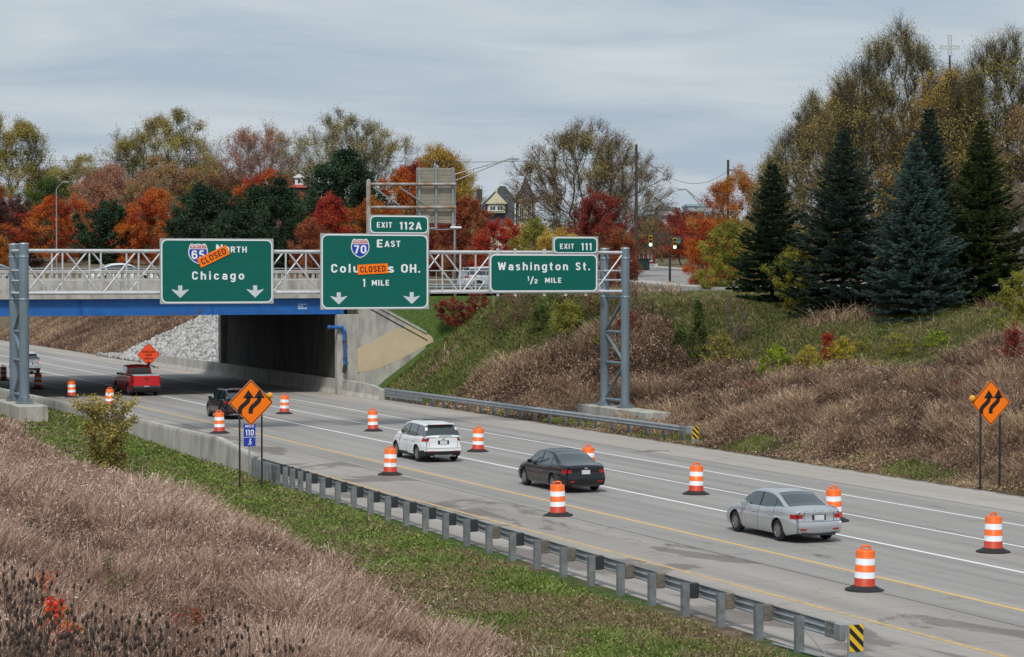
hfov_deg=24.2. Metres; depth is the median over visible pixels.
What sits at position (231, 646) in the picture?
teasel
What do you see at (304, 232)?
tree
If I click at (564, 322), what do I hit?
shrub
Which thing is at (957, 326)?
green grass
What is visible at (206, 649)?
teasel
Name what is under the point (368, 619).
dry grass
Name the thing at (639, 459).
white road marking
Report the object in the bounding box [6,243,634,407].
sign gantry
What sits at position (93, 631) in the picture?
teasel
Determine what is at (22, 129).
tree
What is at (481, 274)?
car
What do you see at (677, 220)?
tree
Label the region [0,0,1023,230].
sky
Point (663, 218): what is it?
office building
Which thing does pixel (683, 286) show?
sidewalk
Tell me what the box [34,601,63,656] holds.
teasel
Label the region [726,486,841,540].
car
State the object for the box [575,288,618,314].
shrub
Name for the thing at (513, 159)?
street lamp
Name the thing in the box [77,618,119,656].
teasel
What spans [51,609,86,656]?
teasel
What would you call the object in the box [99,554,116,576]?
weed
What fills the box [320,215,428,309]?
guide sign
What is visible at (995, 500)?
shoulder
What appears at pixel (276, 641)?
teasel
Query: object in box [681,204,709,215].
office building
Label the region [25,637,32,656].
teasel
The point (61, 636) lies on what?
teasel
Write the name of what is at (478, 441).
traffic drum
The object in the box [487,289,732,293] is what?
crossing street
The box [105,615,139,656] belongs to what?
teasel
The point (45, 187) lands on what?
tree
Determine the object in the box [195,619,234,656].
teasel
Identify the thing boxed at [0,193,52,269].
tree
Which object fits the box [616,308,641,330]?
shrub
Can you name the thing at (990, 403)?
warning sign
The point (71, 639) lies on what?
teasel
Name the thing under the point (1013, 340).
shrub
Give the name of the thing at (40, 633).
teasel
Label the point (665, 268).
sidewalk
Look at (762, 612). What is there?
guardrail
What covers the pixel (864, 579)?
traffic drum
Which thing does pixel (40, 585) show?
teasel
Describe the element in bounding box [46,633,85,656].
teasel
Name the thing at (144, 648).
teasel
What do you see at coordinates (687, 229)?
tree
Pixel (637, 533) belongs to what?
road joint
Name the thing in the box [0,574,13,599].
teasel
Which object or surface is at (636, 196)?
utility pole
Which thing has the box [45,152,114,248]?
tree
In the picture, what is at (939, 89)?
tree
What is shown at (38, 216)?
tree
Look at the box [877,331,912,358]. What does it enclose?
shrub
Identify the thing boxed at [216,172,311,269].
tree
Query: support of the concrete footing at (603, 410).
on the ground at (432, 325)
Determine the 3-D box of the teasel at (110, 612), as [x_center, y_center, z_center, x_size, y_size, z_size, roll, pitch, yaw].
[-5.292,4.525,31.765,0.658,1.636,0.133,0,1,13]
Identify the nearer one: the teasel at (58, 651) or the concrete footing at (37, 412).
the teasel at (58, 651)
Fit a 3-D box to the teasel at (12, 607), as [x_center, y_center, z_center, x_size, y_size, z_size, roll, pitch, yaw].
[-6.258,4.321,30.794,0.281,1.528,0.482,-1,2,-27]
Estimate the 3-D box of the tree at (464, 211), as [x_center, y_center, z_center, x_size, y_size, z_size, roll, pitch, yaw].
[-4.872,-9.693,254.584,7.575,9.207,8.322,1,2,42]
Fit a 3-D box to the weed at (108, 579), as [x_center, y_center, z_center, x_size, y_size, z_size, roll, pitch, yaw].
[-7.476,5.033,45.566,0.923,0.670,0.730,0,1,13]
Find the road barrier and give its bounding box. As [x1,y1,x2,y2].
[141,355,385,399]
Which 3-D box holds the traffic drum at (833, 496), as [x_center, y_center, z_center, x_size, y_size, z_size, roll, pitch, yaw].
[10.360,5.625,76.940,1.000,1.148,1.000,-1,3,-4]
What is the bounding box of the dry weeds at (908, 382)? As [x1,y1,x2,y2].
[396,279,1023,495]
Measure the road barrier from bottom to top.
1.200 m
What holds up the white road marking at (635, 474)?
on the road
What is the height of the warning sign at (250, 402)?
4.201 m
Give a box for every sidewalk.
[430,257,737,289]
[598,262,864,283]
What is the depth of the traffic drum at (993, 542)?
68.20 m
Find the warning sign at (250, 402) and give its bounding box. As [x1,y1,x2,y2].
[229,380,272,489]
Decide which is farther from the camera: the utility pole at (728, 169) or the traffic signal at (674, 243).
the utility pole at (728, 169)
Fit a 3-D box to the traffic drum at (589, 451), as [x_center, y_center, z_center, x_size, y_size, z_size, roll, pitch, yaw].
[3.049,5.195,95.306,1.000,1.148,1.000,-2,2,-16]
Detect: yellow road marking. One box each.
[9,376,1023,610]
[295,467,1008,656]
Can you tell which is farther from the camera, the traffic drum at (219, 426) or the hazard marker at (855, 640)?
the traffic drum at (219, 426)
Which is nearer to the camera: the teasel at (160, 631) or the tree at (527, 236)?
the teasel at (160, 631)
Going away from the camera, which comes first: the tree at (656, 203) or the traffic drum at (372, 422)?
the traffic drum at (372, 422)
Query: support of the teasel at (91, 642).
on the ground at (432, 325)
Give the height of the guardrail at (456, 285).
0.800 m
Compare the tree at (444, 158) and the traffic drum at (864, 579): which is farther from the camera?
the tree at (444, 158)
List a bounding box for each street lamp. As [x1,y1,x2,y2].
[56,181,69,269]
[454,158,518,283]
[677,189,705,267]
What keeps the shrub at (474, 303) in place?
on the ground at (432, 325)
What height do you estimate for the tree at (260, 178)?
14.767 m
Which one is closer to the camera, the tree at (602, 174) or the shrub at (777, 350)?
the shrub at (777, 350)
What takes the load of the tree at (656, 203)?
on the ground at (432, 325)
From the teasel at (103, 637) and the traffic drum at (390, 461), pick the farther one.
the traffic drum at (390, 461)
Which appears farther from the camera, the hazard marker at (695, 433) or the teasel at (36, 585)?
the hazard marker at (695, 433)
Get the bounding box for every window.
[489,205,495,210]
[496,205,503,210]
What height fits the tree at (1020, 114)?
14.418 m
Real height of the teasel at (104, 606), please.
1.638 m
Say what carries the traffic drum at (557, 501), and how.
on the shoulder at (998, 637)
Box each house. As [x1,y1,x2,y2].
[289,174,308,238]
[476,177,538,262]
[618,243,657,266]
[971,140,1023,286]
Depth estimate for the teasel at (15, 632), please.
28.00 m
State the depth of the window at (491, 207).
284.53 m
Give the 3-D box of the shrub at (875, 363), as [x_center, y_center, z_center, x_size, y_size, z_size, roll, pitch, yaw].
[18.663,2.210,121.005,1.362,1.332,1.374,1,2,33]
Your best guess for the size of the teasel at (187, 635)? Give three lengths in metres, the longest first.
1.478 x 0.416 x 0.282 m
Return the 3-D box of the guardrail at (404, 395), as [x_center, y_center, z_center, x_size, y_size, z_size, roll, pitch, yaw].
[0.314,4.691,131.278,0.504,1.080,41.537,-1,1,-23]
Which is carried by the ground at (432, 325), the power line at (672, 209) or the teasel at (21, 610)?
the teasel at (21, 610)
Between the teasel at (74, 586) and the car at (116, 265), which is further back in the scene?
the car at (116, 265)
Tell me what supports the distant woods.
on the ground at (432, 325)
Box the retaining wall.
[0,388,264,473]
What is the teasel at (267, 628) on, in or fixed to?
on the ground at (432, 325)
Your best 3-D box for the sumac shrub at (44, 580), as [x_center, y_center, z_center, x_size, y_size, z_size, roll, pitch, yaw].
[-7.948,4.758,40.398,0.582,1.381,0.591,1,2,37]
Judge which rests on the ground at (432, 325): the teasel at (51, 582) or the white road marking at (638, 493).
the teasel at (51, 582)
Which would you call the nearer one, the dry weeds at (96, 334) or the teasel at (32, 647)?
the teasel at (32, 647)
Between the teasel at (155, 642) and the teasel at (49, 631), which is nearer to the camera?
the teasel at (49, 631)
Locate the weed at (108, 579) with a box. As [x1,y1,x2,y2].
[104,573,142,595]
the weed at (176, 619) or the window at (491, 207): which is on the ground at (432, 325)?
the weed at (176, 619)
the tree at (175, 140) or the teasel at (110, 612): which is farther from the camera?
the tree at (175, 140)
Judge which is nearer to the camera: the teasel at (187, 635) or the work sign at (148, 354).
the teasel at (187, 635)
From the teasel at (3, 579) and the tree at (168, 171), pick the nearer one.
the teasel at (3, 579)
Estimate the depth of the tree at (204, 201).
282.73 m
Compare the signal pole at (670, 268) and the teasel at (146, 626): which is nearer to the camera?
the teasel at (146, 626)
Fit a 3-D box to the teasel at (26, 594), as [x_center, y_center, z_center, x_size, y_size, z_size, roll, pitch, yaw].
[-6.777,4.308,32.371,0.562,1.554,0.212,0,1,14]
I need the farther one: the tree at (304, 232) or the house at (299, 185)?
the house at (299, 185)
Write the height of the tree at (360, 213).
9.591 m
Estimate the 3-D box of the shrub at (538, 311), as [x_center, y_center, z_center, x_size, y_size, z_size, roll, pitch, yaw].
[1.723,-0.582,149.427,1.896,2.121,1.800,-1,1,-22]
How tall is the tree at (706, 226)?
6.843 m
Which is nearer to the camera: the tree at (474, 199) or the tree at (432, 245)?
the tree at (432, 245)
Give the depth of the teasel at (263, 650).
32.62 m
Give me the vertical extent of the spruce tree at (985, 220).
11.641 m
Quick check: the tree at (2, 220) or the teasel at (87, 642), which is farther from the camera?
the tree at (2, 220)
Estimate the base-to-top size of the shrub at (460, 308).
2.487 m
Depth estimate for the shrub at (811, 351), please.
128.47 m
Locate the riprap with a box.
[97,315,217,362]
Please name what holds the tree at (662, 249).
on the ground at (432, 325)
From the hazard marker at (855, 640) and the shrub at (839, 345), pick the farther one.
the shrub at (839, 345)
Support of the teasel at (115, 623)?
on the ground at (432, 325)
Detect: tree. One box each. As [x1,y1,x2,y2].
[0,111,66,240]
[0,182,39,251]
[0,192,120,261]
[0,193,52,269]
[0,235,10,266]
[8,171,90,256]
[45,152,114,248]
[60,160,159,244]
[68,198,155,263]
[76,102,232,247]
[91,122,150,201]
[107,185,190,264]
[119,150,208,248]
[151,180,242,247]
[174,151,227,234]
[179,165,244,231]
[194,119,304,224]
[200,209,286,265]
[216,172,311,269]
[230,165,306,227]
[263,103,422,234]
[287,216,327,277]
[295,144,399,232]
[302,190,356,269]
[324,195,399,232]
[373,156,440,256]
[391,137,485,261]
[429,195,496,277]
[429,212,474,275]
[462,178,488,248]
[464,215,535,266]
[495,113,681,262]
[506,215,554,250]
[534,226,598,260]
[561,184,648,278]
[577,145,680,259]
[598,225,645,287]
[629,218,684,263]
[652,207,701,264]
[665,213,724,266]
[679,216,738,285]
[682,163,776,284]
[693,216,763,289]
[723,163,813,301]
[739,87,874,287]
[742,150,800,261]
[773,129,910,317]
[781,75,906,288]
[788,7,1019,279]
[850,138,972,324]
[866,62,1017,276]
[871,108,975,298]
[892,21,1023,286]
[918,119,1023,307]
[986,101,1023,272]
[990,191,1023,286]
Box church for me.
[880,35,965,237]
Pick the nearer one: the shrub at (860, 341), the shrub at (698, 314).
the shrub at (860, 341)
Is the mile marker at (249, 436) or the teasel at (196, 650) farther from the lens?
the mile marker at (249, 436)
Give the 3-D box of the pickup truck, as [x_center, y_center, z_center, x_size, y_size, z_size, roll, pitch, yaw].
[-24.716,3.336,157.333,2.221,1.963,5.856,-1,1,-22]
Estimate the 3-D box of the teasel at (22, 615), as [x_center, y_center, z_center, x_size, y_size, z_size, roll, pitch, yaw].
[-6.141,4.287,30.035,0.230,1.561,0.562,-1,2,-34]
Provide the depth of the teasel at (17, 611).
31.53 m
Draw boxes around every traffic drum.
[0,365,9,380]
[30,372,44,388]
[65,379,79,397]
[103,387,116,406]
[210,410,228,433]
[276,394,292,413]
[364,408,382,431]
[378,446,402,474]
[467,426,488,451]
[543,481,572,516]
[582,444,594,460]
[682,462,708,494]
[826,485,848,521]
[845,545,883,592]
[976,512,1010,553]
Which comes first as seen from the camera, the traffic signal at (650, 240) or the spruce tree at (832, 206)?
the spruce tree at (832, 206)
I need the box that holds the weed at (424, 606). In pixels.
[419,599,427,619]
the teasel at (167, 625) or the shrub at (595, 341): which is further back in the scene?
the shrub at (595, 341)
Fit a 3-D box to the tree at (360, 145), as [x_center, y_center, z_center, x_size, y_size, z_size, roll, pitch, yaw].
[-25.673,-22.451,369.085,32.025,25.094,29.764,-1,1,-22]
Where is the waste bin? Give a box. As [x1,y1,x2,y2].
[638,259,649,269]
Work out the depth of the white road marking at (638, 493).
83.50 m
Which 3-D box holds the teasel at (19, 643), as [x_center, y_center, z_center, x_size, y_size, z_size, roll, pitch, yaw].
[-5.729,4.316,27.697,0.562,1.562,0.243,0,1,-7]
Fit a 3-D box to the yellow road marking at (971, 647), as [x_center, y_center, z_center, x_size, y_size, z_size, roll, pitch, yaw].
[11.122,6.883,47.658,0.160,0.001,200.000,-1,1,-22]
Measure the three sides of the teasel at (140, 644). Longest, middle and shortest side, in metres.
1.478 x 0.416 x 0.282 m
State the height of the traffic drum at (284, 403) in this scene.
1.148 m
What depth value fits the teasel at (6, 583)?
33.58 m
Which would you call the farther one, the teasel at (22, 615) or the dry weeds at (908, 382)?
the dry weeds at (908, 382)
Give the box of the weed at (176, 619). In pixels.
[163,609,185,627]
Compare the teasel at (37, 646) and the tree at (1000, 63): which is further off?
the tree at (1000, 63)
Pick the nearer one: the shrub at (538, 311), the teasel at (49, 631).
the teasel at (49, 631)
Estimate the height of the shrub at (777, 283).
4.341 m
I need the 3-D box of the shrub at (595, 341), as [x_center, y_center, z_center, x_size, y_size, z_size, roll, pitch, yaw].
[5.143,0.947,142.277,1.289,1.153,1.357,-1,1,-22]
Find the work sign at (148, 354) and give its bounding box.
[137,343,159,368]
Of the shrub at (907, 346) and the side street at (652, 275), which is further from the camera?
the side street at (652, 275)
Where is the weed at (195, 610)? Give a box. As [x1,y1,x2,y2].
[188,607,203,629]
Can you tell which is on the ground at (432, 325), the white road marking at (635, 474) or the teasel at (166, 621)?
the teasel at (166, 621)
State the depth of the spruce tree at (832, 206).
140.16 m
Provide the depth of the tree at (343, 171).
297.50 m
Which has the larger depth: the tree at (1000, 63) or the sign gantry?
the tree at (1000, 63)
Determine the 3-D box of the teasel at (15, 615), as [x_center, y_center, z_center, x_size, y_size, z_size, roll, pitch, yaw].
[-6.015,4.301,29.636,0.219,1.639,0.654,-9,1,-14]
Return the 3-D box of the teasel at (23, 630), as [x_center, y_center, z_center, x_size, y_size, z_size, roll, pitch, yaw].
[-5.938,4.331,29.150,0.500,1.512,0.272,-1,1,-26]
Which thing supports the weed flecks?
on the ground at (432, 325)
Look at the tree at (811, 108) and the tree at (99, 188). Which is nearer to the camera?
the tree at (811, 108)
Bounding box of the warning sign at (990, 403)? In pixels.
[969,380,1009,489]
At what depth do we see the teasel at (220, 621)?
34.45 m
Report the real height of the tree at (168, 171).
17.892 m
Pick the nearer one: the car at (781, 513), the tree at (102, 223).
the car at (781, 513)
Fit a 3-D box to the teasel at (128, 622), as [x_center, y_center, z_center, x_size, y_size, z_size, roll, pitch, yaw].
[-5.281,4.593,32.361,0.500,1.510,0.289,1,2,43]
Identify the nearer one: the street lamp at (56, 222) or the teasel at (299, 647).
the teasel at (299, 647)
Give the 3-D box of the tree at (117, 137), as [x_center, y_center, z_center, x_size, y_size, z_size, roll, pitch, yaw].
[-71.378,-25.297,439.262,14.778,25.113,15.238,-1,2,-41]
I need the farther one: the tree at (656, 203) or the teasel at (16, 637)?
the tree at (656, 203)
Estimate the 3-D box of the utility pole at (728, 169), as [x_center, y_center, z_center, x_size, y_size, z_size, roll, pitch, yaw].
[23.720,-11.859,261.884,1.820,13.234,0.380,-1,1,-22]
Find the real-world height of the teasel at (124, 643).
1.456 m
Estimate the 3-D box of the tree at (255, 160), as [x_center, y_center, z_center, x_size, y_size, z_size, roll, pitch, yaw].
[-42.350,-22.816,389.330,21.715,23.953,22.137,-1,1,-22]
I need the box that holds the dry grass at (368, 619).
[0,402,563,656]
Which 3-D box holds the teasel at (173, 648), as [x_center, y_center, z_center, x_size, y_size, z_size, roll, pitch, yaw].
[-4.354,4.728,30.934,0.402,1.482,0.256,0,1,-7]
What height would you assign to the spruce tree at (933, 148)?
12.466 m
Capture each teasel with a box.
[0,561,18,608]
[0,572,20,626]
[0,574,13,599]
[0,577,27,653]
[0,591,32,655]
[0,624,27,656]
[0,625,17,656]
[0,629,16,655]
[0,635,33,655]
[0,639,41,656]
[2,616,42,656]
[2,619,42,656]
[3,579,7,631]
[4,575,43,613]
[6,596,34,654]
[7,583,54,644]
[7,596,33,647]
[9,625,30,653]
[11,603,36,655]
[11,610,39,656]
[12,610,30,656]
[12,621,60,656]
[13,561,50,616]
[13,572,43,613]
[13,641,39,656]
[17,572,44,622]
[20,608,44,654]
[21,572,58,626]
[24,613,57,656]
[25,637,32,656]
[31,570,48,617]
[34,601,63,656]
[38,612,48,656]
[44,627,86,656]
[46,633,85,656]
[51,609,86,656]
[53,623,91,656]
[55,578,89,615]
[56,620,86,656]
[57,609,74,656]
[59,609,77,656]
[61,632,105,656]
[68,611,111,656]
[69,636,88,656]
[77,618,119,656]
[79,614,98,656]
[84,602,104,656]
[89,603,114,656]
[93,608,136,656]
[94,616,137,655]
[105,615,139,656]
[107,634,126,656]
[109,613,140,656]
[111,630,136,656]
[125,640,142,656]
[129,619,151,656]
[135,611,166,655]
[137,634,174,656]
[139,611,159,656]
[139,627,161,656]
[146,614,179,656]
[151,622,178,656]
[160,636,182,656]
[168,627,199,656]
[193,606,229,656]
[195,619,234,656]
[202,613,240,656]
[205,637,222,656]
[222,634,242,656]
[236,623,254,656]
[246,626,270,656]
[248,625,291,656]
[260,630,293,656]
[284,638,304,656]
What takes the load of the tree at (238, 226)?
on the ground at (432, 325)
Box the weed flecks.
[386,277,1023,495]
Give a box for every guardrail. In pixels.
[252,458,845,656]
[384,388,692,440]
[429,284,488,295]
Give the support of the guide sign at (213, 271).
attached to the sign gantry
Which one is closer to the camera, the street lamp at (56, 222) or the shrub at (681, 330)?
the shrub at (681, 330)
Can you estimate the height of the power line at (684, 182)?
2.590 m
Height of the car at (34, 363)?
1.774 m
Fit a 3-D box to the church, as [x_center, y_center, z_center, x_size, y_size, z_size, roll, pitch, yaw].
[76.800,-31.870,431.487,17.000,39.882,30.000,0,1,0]
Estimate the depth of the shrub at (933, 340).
126.16 m
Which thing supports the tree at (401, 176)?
on the ground at (432, 325)
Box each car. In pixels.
[0,264,8,277]
[9,351,40,373]
[85,263,157,277]
[206,387,241,417]
[392,419,460,460]
[457,266,488,288]
[518,448,604,489]
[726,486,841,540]
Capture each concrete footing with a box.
[0,399,47,421]
[577,403,670,420]
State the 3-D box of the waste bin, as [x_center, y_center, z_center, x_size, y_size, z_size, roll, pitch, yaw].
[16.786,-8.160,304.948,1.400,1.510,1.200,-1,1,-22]
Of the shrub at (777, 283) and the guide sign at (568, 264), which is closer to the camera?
the guide sign at (568, 264)
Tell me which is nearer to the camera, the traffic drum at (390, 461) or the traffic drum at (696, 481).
the traffic drum at (696, 481)
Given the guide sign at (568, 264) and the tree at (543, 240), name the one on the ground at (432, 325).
the tree at (543, 240)
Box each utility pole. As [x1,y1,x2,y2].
[634,144,639,280]
[727,160,735,242]
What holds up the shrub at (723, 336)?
on the ground at (432, 325)
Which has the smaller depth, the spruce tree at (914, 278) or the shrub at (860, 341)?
the shrub at (860, 341)
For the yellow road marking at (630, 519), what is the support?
on the road
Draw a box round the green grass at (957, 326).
[383,289,1023,494]
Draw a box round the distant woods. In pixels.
[31,207,869,258]
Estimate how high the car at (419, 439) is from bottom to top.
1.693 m
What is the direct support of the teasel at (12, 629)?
on the ground at (432, 325)
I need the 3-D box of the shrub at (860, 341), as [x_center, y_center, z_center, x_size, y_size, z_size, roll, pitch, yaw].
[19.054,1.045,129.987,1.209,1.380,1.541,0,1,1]
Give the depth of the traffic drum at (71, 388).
153.17 m
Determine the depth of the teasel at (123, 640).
30.75 m
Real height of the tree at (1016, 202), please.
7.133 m
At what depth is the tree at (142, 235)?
323.20 m
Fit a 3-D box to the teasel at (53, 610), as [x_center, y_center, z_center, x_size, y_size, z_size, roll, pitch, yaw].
[-6.629,4.317,32.929,0.653,1.633,0.171,0,1,-9]
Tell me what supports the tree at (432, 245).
on the ground at (432, 325)
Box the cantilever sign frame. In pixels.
[366,179,455,232]
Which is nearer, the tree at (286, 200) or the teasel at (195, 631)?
the teasel at (195, 631)
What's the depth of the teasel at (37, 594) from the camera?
35.04 m
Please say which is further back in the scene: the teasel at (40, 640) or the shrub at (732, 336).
the shrub at (732, 336)
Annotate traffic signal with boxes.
[649,233,651,246]
[673,238,676,248]
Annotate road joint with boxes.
[3,345,1018,512]
[9,381,1021,626]
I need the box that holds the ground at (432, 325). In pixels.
[0,257,1023,656]
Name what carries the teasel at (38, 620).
on the ground at (432, 325)
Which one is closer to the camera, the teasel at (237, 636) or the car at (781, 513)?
the teasel at (237, 636)
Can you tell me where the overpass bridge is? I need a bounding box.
[0,268,432,394]
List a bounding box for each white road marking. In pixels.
[2,355,1022,546]
[3,363,1023,572]
[4,349,1023,525]
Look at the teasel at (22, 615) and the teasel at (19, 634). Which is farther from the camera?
the teasel at (22, 615)
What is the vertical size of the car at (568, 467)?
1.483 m
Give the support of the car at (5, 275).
on the crossing street at (675, 290)
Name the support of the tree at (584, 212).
on the ground at (432, 325)
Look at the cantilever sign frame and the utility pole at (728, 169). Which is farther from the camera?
the utility pole at (728, 169)
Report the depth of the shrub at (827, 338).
130.57 m
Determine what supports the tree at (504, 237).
on the ground at (432, 325)
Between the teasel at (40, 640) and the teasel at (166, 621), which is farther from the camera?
the teasel at (166, 621)
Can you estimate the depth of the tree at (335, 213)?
248.92 m
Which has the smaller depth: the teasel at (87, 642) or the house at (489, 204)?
the teasel at (87, 642)
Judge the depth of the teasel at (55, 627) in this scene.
29.61 m
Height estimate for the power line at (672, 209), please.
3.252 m
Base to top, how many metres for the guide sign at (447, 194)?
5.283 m
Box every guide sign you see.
[160,238,273,303]
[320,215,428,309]
[416,167,461,229]
[489,236,597,295]
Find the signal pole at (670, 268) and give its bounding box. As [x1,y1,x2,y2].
[669,255,670,281]
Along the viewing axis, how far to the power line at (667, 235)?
234.60 m
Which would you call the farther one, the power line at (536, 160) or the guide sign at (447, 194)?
the power line at (536, 160)
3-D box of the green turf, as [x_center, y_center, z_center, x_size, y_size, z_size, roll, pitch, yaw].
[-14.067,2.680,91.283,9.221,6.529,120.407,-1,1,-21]
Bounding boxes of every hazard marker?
[692,427,698,441]
[847,624,863,656]
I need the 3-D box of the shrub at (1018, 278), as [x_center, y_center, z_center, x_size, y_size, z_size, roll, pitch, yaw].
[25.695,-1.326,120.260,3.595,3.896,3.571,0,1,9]
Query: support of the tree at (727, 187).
on the ground at (432, 325)
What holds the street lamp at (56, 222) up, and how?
on the ground at (432, 325)
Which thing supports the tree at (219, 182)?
on the ground at (432, 325)
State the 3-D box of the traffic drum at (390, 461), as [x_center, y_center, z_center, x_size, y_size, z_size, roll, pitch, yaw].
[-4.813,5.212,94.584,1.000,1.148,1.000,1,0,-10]
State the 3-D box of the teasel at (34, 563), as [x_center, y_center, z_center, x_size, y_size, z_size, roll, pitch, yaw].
[-7.129,4.255,35.414,0.199,1.630,0.650,1,2,39]
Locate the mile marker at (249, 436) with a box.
[244,424,255,475]
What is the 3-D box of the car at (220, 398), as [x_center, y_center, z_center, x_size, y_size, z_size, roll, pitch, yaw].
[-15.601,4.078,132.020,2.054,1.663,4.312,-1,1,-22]
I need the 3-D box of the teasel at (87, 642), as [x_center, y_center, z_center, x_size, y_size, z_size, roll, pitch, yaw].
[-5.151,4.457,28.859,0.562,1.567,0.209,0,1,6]
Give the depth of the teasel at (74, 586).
35.01 m
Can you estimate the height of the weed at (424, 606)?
0.814 m
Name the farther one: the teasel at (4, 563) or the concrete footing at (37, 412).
the concrete footing at (37, 412)
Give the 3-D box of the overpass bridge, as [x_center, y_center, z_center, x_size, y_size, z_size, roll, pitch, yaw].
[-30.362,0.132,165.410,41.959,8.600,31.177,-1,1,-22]
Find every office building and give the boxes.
[654,207,677,226]
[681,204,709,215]
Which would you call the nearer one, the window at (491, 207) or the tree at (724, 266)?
the tree at (724, 266)
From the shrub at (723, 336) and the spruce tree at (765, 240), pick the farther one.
the spruce tree at (765, 240)
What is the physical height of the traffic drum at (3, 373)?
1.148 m
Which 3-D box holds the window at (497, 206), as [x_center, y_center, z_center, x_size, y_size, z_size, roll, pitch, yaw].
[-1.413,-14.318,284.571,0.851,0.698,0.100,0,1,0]
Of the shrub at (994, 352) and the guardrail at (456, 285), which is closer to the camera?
the shrub at (994, 352)
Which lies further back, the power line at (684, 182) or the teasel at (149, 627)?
the power line at (684, 182)
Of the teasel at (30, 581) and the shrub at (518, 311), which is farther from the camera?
the shrub at (518, 311)
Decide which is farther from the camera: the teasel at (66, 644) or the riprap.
the riprap
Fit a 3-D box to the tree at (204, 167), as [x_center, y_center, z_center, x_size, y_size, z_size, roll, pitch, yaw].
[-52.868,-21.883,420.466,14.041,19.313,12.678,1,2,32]
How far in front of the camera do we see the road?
85.78 m
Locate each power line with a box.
[384,157,628,161]
[638,232,696,236]
[640,184,723,216]
[648,162,725,183]
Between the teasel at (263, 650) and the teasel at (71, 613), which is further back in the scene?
the teasel at (263, 650)
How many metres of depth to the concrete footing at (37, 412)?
113.25 m
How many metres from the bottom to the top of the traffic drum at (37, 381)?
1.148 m
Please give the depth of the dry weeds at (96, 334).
250.16 m
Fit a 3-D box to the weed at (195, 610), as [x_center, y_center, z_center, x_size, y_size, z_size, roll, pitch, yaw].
[-5.565,5.283,41.984,0.273,0.771,0.312,1,1,26]
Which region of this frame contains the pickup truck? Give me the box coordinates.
[113,364,159,395]
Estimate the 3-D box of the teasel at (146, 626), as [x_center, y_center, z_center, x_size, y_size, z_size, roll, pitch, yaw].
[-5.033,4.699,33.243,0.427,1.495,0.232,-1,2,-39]
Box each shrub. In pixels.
[23,596,84,656]
[36,571,63,595]
[68,390,144,472]
[433,295,475,326]
[466,294,493,311]
[486,293,532,329]
[523,303,550,330]
[548,298,590,333]
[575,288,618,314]
[589,336,599,344]
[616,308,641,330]
[668,323,687,348]
[682,299,711,363]
[699,328,743,362]
[714,295,754,342]
[753,342,796,375]
[760,245,816,310]
[792,344,827,371]
[817,332,835,359]
[819,335,855,366]
[852,336,872,353]
[869,360,886,368]
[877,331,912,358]
[921,330,950,346]
[988,265,1023,332]
[990,347,1003,359]
[1000,322,1023,363]
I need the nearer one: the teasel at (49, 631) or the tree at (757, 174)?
the teasel at (49, 631)
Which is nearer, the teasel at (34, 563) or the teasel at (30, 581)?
the teasel at (30, 581)
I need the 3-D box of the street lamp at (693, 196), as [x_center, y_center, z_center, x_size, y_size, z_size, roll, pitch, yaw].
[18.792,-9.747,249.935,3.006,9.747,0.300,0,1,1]
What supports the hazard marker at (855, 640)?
on the ground at (432, 325)
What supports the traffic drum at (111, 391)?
on the shoulder at (998, 637)
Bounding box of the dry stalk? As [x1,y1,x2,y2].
[27,518,44,541]
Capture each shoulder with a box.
[0,340,1023,512]
[0,381,1023,656]
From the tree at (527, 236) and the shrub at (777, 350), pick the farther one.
the tree at (527, 236)
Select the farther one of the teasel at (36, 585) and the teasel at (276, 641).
the teasel at (36, 585)
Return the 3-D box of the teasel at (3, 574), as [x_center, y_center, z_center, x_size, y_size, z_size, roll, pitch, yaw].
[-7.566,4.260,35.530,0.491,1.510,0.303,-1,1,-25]
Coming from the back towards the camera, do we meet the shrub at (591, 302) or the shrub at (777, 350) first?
the shrub at (591, 302)
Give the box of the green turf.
[0,398,790,656]
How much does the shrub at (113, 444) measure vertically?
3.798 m
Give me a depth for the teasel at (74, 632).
30.40 m
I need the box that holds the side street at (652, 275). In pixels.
[450,257,847,288]
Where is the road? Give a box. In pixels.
[0,345,1023,626]
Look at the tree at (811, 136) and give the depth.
189.44 m
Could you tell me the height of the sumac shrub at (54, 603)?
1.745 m
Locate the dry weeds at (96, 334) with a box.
[0,266,303,353]
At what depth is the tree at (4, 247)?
339.34 m
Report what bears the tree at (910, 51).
on the ground at (432, 325)
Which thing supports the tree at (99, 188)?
on the ground at (432, 325)
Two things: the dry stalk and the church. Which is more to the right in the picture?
the church

